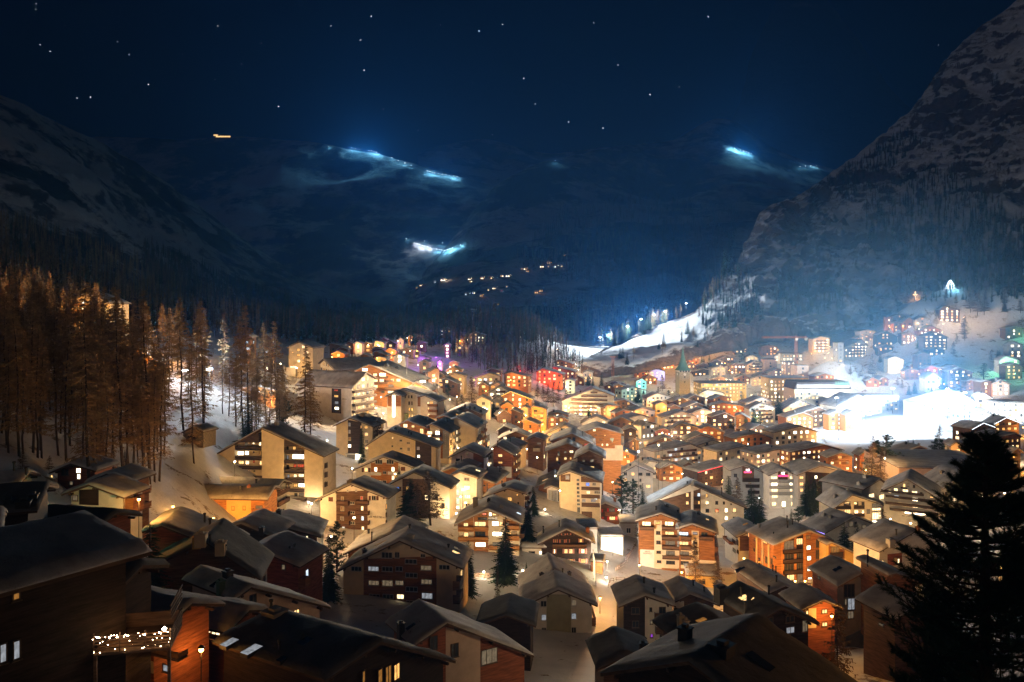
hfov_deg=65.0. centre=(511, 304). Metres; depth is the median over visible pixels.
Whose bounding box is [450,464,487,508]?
chalet
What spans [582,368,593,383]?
town house
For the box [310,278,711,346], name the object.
valley forest
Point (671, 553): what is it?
window
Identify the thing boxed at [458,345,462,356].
timber chalet
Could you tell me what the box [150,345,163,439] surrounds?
larch tree
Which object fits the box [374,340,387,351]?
town house
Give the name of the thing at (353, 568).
window
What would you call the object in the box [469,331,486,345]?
timber chalet
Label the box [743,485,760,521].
spruce tree
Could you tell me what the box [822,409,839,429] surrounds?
timber chalet
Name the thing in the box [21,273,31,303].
larch tree
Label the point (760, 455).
town house
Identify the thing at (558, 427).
town house
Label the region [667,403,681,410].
timber chalet
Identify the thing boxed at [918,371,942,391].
town house
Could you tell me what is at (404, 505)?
spruce tree
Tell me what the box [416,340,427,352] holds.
timber chalet
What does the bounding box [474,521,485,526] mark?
window
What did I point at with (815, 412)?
timber chalet
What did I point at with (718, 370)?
town house
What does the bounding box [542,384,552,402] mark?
bare tree
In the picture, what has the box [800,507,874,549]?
chalet
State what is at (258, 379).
larch tree
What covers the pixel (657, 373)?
town house
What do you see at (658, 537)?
apartment house
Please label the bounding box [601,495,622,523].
chalet
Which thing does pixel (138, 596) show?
chalet
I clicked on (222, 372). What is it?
larch tree
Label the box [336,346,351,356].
timber chalet
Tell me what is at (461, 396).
bare tree
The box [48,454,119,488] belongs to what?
chalet
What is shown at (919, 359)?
timber chalet
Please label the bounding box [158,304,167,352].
larch tree
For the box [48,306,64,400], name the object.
larch tree
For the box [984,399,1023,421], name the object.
public building
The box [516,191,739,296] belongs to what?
central forest
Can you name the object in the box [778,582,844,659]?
chalet
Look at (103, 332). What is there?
larch tree
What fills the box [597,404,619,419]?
timber chalet
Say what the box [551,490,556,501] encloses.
window
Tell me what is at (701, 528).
apartment house
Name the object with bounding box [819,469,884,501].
hotel wing
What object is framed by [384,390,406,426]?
stair tower
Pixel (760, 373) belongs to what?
timber chalet
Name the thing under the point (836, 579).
chalet
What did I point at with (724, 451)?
town house
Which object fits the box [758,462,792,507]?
hotel
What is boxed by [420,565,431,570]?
window
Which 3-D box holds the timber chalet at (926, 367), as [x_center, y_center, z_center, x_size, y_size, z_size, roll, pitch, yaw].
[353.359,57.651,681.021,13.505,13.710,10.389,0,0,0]
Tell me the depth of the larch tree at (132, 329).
203.68 m
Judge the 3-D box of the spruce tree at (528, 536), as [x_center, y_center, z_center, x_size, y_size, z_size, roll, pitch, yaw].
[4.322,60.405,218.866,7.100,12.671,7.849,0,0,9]
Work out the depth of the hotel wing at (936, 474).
300.93 m
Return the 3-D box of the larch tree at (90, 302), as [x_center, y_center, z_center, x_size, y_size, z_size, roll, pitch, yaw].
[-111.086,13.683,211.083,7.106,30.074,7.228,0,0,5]
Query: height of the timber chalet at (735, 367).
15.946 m
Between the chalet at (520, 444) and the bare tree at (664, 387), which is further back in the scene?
the bare tree at (664, 387)
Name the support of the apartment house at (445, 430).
on the ground
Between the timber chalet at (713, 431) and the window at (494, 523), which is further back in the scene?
the timber chalet at (713, 431)
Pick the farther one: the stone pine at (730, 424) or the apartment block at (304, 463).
the stone pine at (730, 424)
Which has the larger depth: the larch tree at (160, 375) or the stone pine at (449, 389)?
the stone pine at (449, 389)
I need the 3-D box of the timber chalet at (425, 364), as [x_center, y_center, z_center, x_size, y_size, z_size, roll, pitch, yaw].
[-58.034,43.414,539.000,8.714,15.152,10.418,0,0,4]
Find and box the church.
[675,348,690,393]
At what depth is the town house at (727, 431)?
509.81 m
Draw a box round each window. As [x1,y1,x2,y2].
[0,642,9,665]
[10,592,22,603]
[11,638,22,662]
[61,469,68,475]
[72,495,77,501]
[75,468,81,473]
[161,663,166,673]
[238,451,243,455]
[250,593,256,602]
[292,454,303,459]
[298,483,303,487]
[351,566,361,571]
[362,670,365,681]
[368,566,378,571]
[368,580,378,585]
[377,667,382,681]
[381,552,392,558]
[381,566,392,571]
[382,580,392,586]
[383,594,393,599]
[385,664,391,681]
[392,395,395,417]
[393,661,400,681]
[395,552,399,558]
[395,566,402,571]
[395,580,403,585]
[397,594,403,599]
[405,559,416,564]
[405,572,417,578]
[405,586,417,591]
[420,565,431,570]
[421,579,431,584]
[422,592,432,599]
[430,635,438,649]
[438,564,449,569]
[451,642,458,658]
[464,485,469,490]
[464,494,470,498]
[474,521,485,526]
[475,531,485,536]
[475,542,485,546]
[478,517,487,520]
[480,647,497,666]
[492,521,498,525]
[492,531,502,536]
[541,601,546,606]
[541,614,545,620]
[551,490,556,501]
[571,599,575,605]
[571,613,576,619]
[571,627,575,632]
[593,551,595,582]
[631,607,639,614]
[632,621,638,627]
[642,521,650,525]
[659,607,665,612]
[665,521,673,525]
[665,531,673,535]
[665,541,674,545]
[666,551,674,555]
[666,560,674,564]
[679,532,687,535]
[679,541,688,545]
[680,551,688,555]
[784,540,793,549]
[785,554,793,559]
[785,564,793,570]
[785,615,794,623]
[786,626,795,634]
[787,575,793,580]
[796,538,802,544]
[796,553,802,558]
[796,563,802,569]
[797,574,802,580]
[801,620,807,632]
[831,546,838,552]
[844,584,854,597]
[847,598,854,610]
[847,611,853,619]
[872,512,880,519]
[904,512,927,516]
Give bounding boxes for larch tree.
[0,277,5,293]
[0,285,30,433]
[0,293,28,427]
[0,294,14,410]
[0,297,19,445]
[0,298,42,456]
[0,327,27,452]
[7,267,20,306]
[8,280,24,386]
[9,330,40,453]
[10,316,27,409]
[12,289,25,404]
[13,280,24,356]
[17,317,33,420]
[18,299,49,452]
[20,278,28,302]
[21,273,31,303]
[21,286,33,329]
[23,271,47,318]
[23,303,45,421]
[24,326,54,457]
[24,334,52,440]
[25,286,40,414]
[26,330,55,458]
[27,276,46,326]
[28,278,44,322]
[28,308,53,400]
[29,329,55,449]
[30,299,54,408]
[31,285,51,336]
[36,267,43,288]
[37,280,53,334]
[39,306,53,395]
[40,318,52,420]
[41,287,53,332]
[41,294,56,410]
[43,335,67,455]
[45,328,73,433]
[46,272,54,303]
[47,279,58,344]
[48,291,55,328]
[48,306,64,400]
[49,283,65,373]
[49,316,78,461]
[50,296,63,350]
[56,294,72,339]
[57,344,77,437]
[58,299,83,425]
[59,272,77,309]
[59,289,64,316]
[59,289,74,327]
[59,314,84,445]
[62,280,112,478]
[65,296,81,390]
[67,354,95,455]
[68,328,85,427]
[69,366,94,455]
[73,282,82,324]
[76,297,87,339]
[80,281,88,320]
[81,368,99,452]
[82,326,92,427]
[82,360,111,454]
[83,365,125,467]
[84,323,97,441]
[84,334,117,452]
[84,343,90,434]
[85,299,93,334]
[87,287,97,315]
[87,316,109,374]
[87,321,109,430]
[88,337,104,452]
[88,350,109,446]
[90,299,103,350]
[90,329,114,454]
[92,282,100,305]
[93,290,102,317]
[97,287,151,466]
[97,301,112,350]
[99,286,109,326]
[100,299,121,353]
[103,310,119,375]
[103,359,125,456]
[104,363,124,468]
[105,322,119,413]
[106,292,121,364]
[106,337,119,418]
[112,315,127,412]
[114,346,139,463]
[116,309,128,400]
[116,325,143,417]
[116,346,136,464]
[119,301,127,323]
[119,320,144,390]
[121,334,143,463]
[122,289,164,469]
[122,312,143,364]
[126,301,145,358]
[129,360,151,462]
[131,367,149,452]
[131,380,153,466]
[132,364,153,460]
[135,358,155,439]
[136,302,148,352]
[137,377,161,484]
[142,305,155,366]
[143,366,162,458]
[144,354,180,481]
[144,359,165,482]
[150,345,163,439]
[150,364,170,451]
[151,339,179,453]
[152,354,168,428]
[153,325,170,376]
[155,339,164,374]
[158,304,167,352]
[159,351,172,436]
[160,309,178,387]
[162,308,177,370]
[165,296,195,430]
[170,305,185,369]
[174,329,186,386]
[175,355,207,463]
[183,336,198,417]
[184,329,193,392]
[186,301,216,423]
[186,315,209,393]
[193,341,217,417]
[197,345,210,395]
[199,308,212,382]
[214,345,229,413]
[215,313,231,389]
[220,345,234,415]
[227,353,242,426]
[228,316,251,435]
[230,357,240,420]
[231,304,262,432]
[237,348,249,416]
[241,364,260,431]
[244,343,256,408]
[246,353,265,429]
[250,380,265,428]
[252,364,263,430]
[255,322,273,419]
[260,321,294,418]
[260,359,282,425]
[261,371,270,424]
[269,369,289,422]
[274,377,287,420]
[280,365,293,420]
[280,368,290,421]
[288,345,321,434]
[298,362,323,433]
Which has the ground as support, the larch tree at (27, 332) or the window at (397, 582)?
the larch tree at (27, 332)
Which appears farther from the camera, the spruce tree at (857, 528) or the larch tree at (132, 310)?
the larch tree at (132, 310)
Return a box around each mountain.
[0,95,393,328]
[91,136,494,310]
[384,119,834,345]
[581,0,1023,377]
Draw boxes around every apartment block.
[217,420,338,501]
[556,461,604,521]
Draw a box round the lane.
[571,522,638,681]
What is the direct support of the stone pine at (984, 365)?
on the ground
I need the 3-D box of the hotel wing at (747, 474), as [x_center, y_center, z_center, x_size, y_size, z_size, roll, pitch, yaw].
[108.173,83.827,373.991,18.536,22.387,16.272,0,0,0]
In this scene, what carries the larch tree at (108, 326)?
on the ground
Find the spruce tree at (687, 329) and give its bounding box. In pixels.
[685,319,689,333]
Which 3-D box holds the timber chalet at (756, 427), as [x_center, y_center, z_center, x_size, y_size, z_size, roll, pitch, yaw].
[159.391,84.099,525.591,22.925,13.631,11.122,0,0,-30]
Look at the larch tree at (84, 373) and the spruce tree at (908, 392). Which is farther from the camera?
the spruce tree at (908, 392)
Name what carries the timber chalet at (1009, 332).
on the ground
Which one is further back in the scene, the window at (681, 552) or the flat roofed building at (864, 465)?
the flat roofed building at (864, 465)
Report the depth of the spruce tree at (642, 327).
904.89 m
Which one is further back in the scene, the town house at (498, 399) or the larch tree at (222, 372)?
the town house at (498, 399)
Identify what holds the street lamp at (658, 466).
on the ground
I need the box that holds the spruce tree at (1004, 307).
[1001,299,1007,311]
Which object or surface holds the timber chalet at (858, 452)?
on the ground
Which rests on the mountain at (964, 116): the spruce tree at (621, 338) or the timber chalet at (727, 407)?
the spruce tree at (621, 338)
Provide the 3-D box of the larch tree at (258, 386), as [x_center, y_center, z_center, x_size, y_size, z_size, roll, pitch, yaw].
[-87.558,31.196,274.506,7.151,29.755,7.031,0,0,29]
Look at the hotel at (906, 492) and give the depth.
271.62 m
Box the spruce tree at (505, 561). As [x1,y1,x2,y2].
[487,517,519,587]
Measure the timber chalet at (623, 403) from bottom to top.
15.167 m
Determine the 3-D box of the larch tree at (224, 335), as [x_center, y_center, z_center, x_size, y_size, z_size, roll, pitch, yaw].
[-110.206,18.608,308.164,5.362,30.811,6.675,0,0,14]
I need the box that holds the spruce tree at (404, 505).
[396,478,425,522]
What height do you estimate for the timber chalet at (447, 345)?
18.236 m
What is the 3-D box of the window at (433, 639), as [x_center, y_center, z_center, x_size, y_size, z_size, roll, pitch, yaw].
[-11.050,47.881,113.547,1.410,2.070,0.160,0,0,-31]
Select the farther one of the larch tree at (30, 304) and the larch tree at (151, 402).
the larch tree at (151, 402)
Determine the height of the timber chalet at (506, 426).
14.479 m
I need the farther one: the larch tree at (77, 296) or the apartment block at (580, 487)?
the apartment block at (580, 487)
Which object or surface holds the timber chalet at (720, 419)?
on the ground
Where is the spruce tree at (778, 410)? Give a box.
[774,392,784,420]
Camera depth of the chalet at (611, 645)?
97.76 m
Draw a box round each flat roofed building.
[520,534,546,554]
[576,518,598,552]
[589,553,605,573]
[597,526,624,554]
[618,514,636,537]
[683,563,721,587]
[760,358,776,372]
[779,352,802,362]
[781,361,793,374]
[790,364,808,376]
[833,342,843,362]
[861,462,875,475]
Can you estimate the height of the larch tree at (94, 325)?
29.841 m
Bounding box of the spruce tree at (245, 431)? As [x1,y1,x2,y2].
[237,404,254,438]
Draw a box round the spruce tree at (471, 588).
[466,540,479,599]
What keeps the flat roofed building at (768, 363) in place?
on the ground
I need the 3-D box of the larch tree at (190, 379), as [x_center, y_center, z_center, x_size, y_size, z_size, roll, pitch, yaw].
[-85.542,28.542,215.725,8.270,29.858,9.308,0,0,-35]
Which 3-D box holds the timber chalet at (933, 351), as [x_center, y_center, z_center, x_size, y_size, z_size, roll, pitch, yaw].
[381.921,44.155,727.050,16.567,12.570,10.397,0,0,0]
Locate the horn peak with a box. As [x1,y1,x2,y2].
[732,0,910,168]
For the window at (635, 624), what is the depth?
146.07 m
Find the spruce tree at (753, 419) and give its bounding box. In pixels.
[750,407,757,423]
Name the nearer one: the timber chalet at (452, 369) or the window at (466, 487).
the window at (466, 487)
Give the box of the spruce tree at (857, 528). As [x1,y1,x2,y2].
[849,525,859,550]
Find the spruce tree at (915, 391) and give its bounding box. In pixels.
[911,381,917,393]
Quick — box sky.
[0,0,1015,163]
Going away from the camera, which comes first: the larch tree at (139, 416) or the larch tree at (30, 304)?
the larch tree at (30, 304)
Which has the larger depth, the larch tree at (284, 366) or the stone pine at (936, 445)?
the stone pine at (936, 445)
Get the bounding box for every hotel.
[295,369,377,420]
[318,357,377,370]
[353,360,430,406]
[577,421,623,495]
[694,380,745,400]
[746,515,834,580]
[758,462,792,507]
[760,375,807,405]
[783,379,850,406]
[854,393,898,410]
[880,468,941,530]
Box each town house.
[73,292,130,334]
[355,339,365,353]
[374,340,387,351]
[374,355,390,361]
[392,351,408,367]
[396,336,404,348]
[416,355,430,366]
[423,365,440,383]
[437,358,443,371]
[447,371,467,394]
[474,371,500,387]
[475,393,492,419]
[487,384,510,403]
[489,380,505,390]
[492,394,503,410]
[520,404,530,419]
[530,403,547,431]
[544,421,576,443]
[561,386,614,415]
[565,378,575,393]
[580,413,608,424]
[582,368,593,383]
[614,385,646,400]
[621,460,654,493]
[622,412,649,421]
[624,406,656,421]
[631,420,656,438]
[635,378,646,388]
[636,457,660,477]
[641,391,671,406]
[641,440,703,463]
[649,369,665,380]
[651,400,667,416]
[656,408,695,426]
[685,406,712,425]
[685,436,721,461]
[698,389,724,401]
[702,441,750,461]
[708,365,726,376]
[723,428,736,441]
[738,395,772,412]
[738,444,782,466]
[743,401,775,423]
[744,354,758,361]
[744,360,761,373]
[749,375,760,385]
[761,422,817,445]
[773,352,780,363]
[776,398,814,412]
[808,336,829,353]
[818,392,883,416]
[843,339,868,360]
[854,329,876,340]
[883,354,904,373]
[902,389,975,418]
[912,315,929,329]
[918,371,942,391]
[942,438,961,450]
[949,403,976,419]
[968,406,989,420]
[969,391,992,407]
[989,378,1011,396]
[993,355,1020,373]
[1002,341,1022,356]
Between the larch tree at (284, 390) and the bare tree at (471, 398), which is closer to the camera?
the larch tree at (284, 390)
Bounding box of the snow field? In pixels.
[819,397,969,451]
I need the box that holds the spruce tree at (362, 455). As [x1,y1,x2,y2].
[357,429,366,463]
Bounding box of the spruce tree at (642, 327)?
[639,317,644,334]
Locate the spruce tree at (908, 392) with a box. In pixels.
[905,386,911,394]
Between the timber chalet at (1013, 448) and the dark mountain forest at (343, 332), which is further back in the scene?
the dark mountain forest at (343, 332)
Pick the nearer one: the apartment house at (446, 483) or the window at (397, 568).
the window at (397, 568)
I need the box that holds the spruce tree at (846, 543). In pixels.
[837,522,852,549]
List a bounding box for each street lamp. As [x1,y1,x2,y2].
[137,497,140,537]
[198,645,204,681]
[638,450,638,502]
[658,444,658,489]
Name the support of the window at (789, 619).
in the chalet at (736, 598)
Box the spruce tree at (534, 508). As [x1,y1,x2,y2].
[529,487,540,515]
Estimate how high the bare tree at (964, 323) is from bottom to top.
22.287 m
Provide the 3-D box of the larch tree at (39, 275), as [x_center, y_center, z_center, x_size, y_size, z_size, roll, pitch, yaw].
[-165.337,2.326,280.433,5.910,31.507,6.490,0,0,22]
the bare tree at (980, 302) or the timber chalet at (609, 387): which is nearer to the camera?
the timber chalet at (609, 387)
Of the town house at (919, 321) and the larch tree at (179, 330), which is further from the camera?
the town house at (919, 321)
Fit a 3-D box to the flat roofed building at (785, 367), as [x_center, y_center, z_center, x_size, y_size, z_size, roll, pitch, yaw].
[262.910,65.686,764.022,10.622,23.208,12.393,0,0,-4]
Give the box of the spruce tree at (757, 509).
[750,495,767,524]
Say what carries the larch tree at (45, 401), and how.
on the ground
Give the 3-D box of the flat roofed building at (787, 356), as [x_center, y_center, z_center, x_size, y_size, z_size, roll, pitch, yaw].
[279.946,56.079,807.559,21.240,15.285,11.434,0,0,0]
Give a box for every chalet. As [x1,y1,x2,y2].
[0,461,41,483]
[0,481,59,525]
[0,505,7,526]
[0,510,151,681]
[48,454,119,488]
[48,504,142,533]
[61,472,149,538]
[85,463,156,544]
[126,557,168,681]
[141,506,249,555]
[142,345,172,373]
[151,585,225,681]
[157,518,274,591]
[182,565,330,617]
[196,593,267,681]
[204,484,282,519]
[211,599,456,681]
[219,476,291,509]
[233,509,295,541]
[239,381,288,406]
[242,333,258,369]
[259,530,329,611]
[261,332,275,372]
[274,508,328,569]
[328,342,348,356]
[331,350,347,357]
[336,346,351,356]
[343,515,427,558]
[345,339,355,353]
[352,450,424,483]
[358,353,373,356]
[364,341,374,353]
[371,346,386,357]
[372,350,391,360]
[385,346,398,360]
[385,599,533,681]
[386,340,397,348]
[397,414,434,435]
[400,347,416,359]
[410,379,437,391]
[415,350,420,357]
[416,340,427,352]
[417,392,446,420]
[418,358,432,374]
[435,409,463,419]
[439,370,448,388]
[441,376,461,397]
[442,456,481,474]
[444,341,451,358]
[446,365,463,374]
[446,402,488,446]
[447,442,490,468]
[449,358,459,366]
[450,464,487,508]
[454,494,525,555]
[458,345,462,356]
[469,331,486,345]
[476,593,539,670]
[477,380,490,395]
[481,479,532,523]
[482,464,509,494]
[483,367,503,381]
[485,450,492,466]
[489,439,520,481]
[494,408,511,423]
[496,421,518,440]
[497,427,531,459]
[500,400,513,413]
[501,388,534,416]
[504,369,531,392]
[505,437,528,467]
[509,407,524,428]
[517,552,588,585]
[518,569,597,632]
[522,417,542,433]
[525,432,548,470]
[535,367,565,389]
[535,469,558,492]
[537,518,595,582]
[545,438,581,471]
[547,414,557,428]
[548,410,568,416]
[550,426,595,446]
[552,365,578,386]
[555,358,574,368]
[556,414,568,424]
[572,443,605,494]
[578,375,584,385]
[585,625,648,681]
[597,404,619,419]
[599,612,857,681]
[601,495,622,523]
[604,380,626,384]
[604,383,613,392]
[608,415,633,435]
[610,407,631,418]
[610,574,676,643]
[613,382,625,397]
[614,398,637,408]
[621,446,637,465]
[622,424,637,450]
[628,438,639,451]
[634,372,645,377]
[642,374,656,384]
[643,433,674,446]
[652,602,731,635]
[653,425,669,436]
[655,459,683,480]
[659,458,681,481]
[663,575,719,610]
[665,395,687,404]
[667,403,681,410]
[668,420,700,440]
[677,458,694,477]
[678,401,703,410]
[680,431,716,440]
[681,459,722,486]
[683,393,704,404]
[687,358,699,364]
[687,362,696,372]
[691,368,708,376]
[696,362,708,368]
[696,423,724,441]
[705,410,735,430]
[706,394,730,406]
[707,359,724,366]
[707,400,742,415]
[709,375,726,379]
[713,355,734,365]
[713,580,819,645]
[721,516,754,562]
[722,429,772,446]
[727,362,744,374]
[730,558,795,601]
[733,347,748,353]
[733,373,749,383]
[735,411,750,430]
[737,422,767,433]
[751,372,768,375]
[757,344,776,356]
[764,367,780,374]
[776,410,814,428]
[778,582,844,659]
[779,440,844,464]
[781,458,803,466]
[793,405,825,427]
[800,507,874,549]
[807,372,835,378]
[807,555,862,638]
[817,448,854,471]
[817,537,852,562]
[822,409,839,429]
[835,630,863,647]
[838,409,861,430]
[848,518,940,572]
[851,334,872,342]
[851,447,863,470]
[854,583,935,681]
[855,549,917,635]
[862,376,879,386]
[872,330,897,349]
[874,343,894,355]
[874,375,889,385]
[882,315,889,330]
[888,441,927,448]
[890,314,907,327]
[890,320,898,332]
[897,332,916,345]
[898,316,912,331]
[899,367,920,379]
[904,361,912,367]
[911,352,932,370]
[913,325,940,337]
[917,331,948,351]
[919,364,939,374]
[923,346,945,355]
[935,306,960,322]
[940,364,959,373]
[941,366,973,388]
[950,419,993,440]
[957,376,975,390]
[958,438,982,454]
[972,379,992,396]
[975,413,1021,433]
[975,429,1023,454]
[998,326,1023,339]
[998,362,1022,379]
[1004,444,1023,469]
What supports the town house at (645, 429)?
on the ground
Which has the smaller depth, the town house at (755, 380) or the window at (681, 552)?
the window at (681, 552)
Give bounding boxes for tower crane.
[762,336,807,363]
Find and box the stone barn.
[181,422,218,447]
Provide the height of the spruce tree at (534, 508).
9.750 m
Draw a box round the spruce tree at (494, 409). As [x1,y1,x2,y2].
[491,401,496,417]
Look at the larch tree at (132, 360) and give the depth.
186.06 m
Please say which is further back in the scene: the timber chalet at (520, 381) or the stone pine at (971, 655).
the timber chalet at (520, 381)
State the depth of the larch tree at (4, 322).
154.59 m
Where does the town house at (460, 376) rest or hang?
on the ground
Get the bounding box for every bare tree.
[15,450,28,468]
[44,456,53,469]
[402,482,434,519]
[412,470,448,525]
[459,392,463,402]
[464,377,476,402]
[494,566,499,597]
[534,383,539,396]
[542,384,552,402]
[548,382,558,406]
[555,383,561,403]
[657,375,665,390]
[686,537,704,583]
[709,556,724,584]
[731,477,744,510]
[821,601,855,677]
[862,436,879,476]
[866,354,877,376]
[873,447,888,478]
[932,425,943,448]
[949,341,957,354]
[959,316,971,337]
[962,287,973,312]
[969,289,984,315]
[976,289,989,314]
[1000,286,1008,302]
[1017,299,1023,312]
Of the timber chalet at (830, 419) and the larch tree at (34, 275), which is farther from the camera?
the timber chalet at (830, 419)
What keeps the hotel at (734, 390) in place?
on the ground
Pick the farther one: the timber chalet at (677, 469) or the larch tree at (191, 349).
the timber chalet at (677, 469)
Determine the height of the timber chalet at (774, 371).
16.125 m
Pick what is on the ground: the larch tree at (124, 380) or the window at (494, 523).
the larch tree at (124, 380)
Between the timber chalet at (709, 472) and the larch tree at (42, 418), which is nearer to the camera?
the larch tree at (42, 418)
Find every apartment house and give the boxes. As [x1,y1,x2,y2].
[284,340,325,378]
[315,475,400,529]
[332,412,386,460]
[337,523,473,612]
[365,425,443,470]
[388,464,459,518]
[393,385,435,419]
[427,417,460,463]
[451,411,489,447]
[544,477,558,502]
[634,500,680,570]
[646,476,746,537]
[675,509,718,575]
[815,485,883,521]
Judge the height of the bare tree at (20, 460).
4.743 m
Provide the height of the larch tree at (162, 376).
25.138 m
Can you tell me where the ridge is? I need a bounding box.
[418,139,608,185]
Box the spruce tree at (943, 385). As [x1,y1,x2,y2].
[937,371,947,389]
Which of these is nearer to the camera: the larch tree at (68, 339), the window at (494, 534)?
the larch tree at (68, 339)
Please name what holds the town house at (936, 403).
on the ground
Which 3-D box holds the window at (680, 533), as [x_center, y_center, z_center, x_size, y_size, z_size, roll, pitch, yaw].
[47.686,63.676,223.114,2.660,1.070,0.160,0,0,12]
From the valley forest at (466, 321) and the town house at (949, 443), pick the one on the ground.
the town house at (949, 443)
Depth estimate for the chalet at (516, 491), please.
234.50 m
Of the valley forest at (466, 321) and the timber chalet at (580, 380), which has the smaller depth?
the timber chalet at (580, 380)
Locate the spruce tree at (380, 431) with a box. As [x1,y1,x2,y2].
[366,412,383,450]
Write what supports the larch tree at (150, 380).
on the ground
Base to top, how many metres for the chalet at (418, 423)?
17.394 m
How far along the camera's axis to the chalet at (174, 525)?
129.57 m
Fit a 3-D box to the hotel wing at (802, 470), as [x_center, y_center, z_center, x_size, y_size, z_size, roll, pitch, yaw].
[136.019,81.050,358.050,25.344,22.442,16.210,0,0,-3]
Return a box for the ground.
[0,286,1023,681]
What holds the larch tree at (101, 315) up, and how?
on the ground
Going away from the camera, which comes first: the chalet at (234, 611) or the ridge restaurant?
the chalet at (234, 611)
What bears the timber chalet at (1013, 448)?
on the ground
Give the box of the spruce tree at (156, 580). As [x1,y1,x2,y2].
[142,524,173,588]
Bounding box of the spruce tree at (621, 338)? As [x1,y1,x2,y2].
[619,325,624,341]
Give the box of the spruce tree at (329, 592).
[322,534,343,603]
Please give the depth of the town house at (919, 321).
773.28 m
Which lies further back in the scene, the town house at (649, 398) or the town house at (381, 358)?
the town house at (649, 398)
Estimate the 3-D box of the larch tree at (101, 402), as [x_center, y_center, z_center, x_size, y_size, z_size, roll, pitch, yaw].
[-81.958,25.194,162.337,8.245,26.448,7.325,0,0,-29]
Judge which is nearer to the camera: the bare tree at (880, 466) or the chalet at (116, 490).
the chalet at (116, 490)
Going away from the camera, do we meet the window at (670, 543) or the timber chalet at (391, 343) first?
the window at (670, 543)
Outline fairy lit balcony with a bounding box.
[92,584,182,681]
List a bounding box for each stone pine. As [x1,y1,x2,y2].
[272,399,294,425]
[324,521,348,572]
[444,384,451,396]
[607,475,634,513]
[617,479,646,513]
[724,421,738,430]
[756,411,766,423]
[792,506,803,522]
[816,476,823,504]
[860,439,884,474]
[865,434,904,474]
[873,427,1023,681]
[928,438,941,449]
[935,439,945,449]
[946,370,972,391]
[973,363,993,378]
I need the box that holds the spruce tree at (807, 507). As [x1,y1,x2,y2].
[797,478,816,516]
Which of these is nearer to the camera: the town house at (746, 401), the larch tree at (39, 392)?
the larch tree at (39, 392)
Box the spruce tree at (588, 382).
[585,375,590,385]
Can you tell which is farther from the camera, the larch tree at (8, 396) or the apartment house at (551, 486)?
the apartment house at (551, 486)
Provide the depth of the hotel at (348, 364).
406.40 m
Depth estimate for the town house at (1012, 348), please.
693.16 m
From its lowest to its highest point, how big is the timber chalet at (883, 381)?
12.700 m
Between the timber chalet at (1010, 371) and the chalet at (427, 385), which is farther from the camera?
the timber chalet at (1010, 371)
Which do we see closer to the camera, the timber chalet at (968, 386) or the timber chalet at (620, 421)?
the timber chalet at (620, 421)
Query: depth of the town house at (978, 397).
547.54 m
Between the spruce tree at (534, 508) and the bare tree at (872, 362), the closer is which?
the spruce tree at (534, 508)
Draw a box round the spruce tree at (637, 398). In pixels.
[634,388,641,402]
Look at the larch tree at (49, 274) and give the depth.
322.20 m
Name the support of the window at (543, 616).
in the chalet at (566, 601)
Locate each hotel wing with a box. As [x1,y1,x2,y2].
[720,458,762,503]
[784,458,842,508]
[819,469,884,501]
[924,464,981,514]
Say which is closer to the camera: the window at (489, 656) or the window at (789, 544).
the window at (489, 656)
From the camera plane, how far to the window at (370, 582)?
163.63 m
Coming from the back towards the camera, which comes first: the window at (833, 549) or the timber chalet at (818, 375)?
the timber chalet at (818, 375)
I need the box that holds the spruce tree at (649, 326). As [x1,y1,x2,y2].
[647,310,652,330]
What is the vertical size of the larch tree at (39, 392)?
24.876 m
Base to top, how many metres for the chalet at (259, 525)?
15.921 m
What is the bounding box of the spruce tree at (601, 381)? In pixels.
[599,374,603,385]
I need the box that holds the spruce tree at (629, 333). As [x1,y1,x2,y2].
[625,320,631,339]
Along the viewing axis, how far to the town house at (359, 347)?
575.17 m
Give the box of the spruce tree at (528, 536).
[521,504,536,541]
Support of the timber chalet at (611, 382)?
on the ground
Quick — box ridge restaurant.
[214,134,231,140]
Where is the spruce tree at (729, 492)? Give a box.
[724,476,734,494]
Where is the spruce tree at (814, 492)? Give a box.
[810,477,819,512]
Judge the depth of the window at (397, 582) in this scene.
162.95 m
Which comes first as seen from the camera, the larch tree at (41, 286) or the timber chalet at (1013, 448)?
the larch tree at (41, 286)
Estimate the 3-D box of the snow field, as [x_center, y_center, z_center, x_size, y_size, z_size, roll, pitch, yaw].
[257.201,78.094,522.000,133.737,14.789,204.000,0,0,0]
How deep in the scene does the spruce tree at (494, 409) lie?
471.33 m
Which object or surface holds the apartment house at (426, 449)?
on the ground
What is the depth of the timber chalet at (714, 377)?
777.35 m
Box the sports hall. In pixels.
[863,449,991,480]
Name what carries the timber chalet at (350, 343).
on the ground
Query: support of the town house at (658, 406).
on the ground
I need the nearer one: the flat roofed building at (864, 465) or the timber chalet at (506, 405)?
the flat roofed building at (864, 465)
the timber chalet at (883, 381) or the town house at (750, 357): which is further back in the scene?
the town house at (750, 357)
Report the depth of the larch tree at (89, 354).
197.90 m
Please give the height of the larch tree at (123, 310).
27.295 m
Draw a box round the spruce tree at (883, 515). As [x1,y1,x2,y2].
[876,509,887,520]
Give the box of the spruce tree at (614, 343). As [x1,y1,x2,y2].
[611,329,617,345]
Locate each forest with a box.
[0,205,305,341]
[143,237,436,346]
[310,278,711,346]
[428,306,584,374]
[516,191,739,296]
[607,263,727,343]
[698,126,1023,330]
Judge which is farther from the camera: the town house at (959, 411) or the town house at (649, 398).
the town house at (649, 398)
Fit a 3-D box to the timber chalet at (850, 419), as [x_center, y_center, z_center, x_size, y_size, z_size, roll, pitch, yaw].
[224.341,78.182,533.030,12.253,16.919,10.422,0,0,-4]
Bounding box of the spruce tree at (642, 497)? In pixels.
[638,483,646,521]
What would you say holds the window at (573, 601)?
in the chalet at (566, 601)

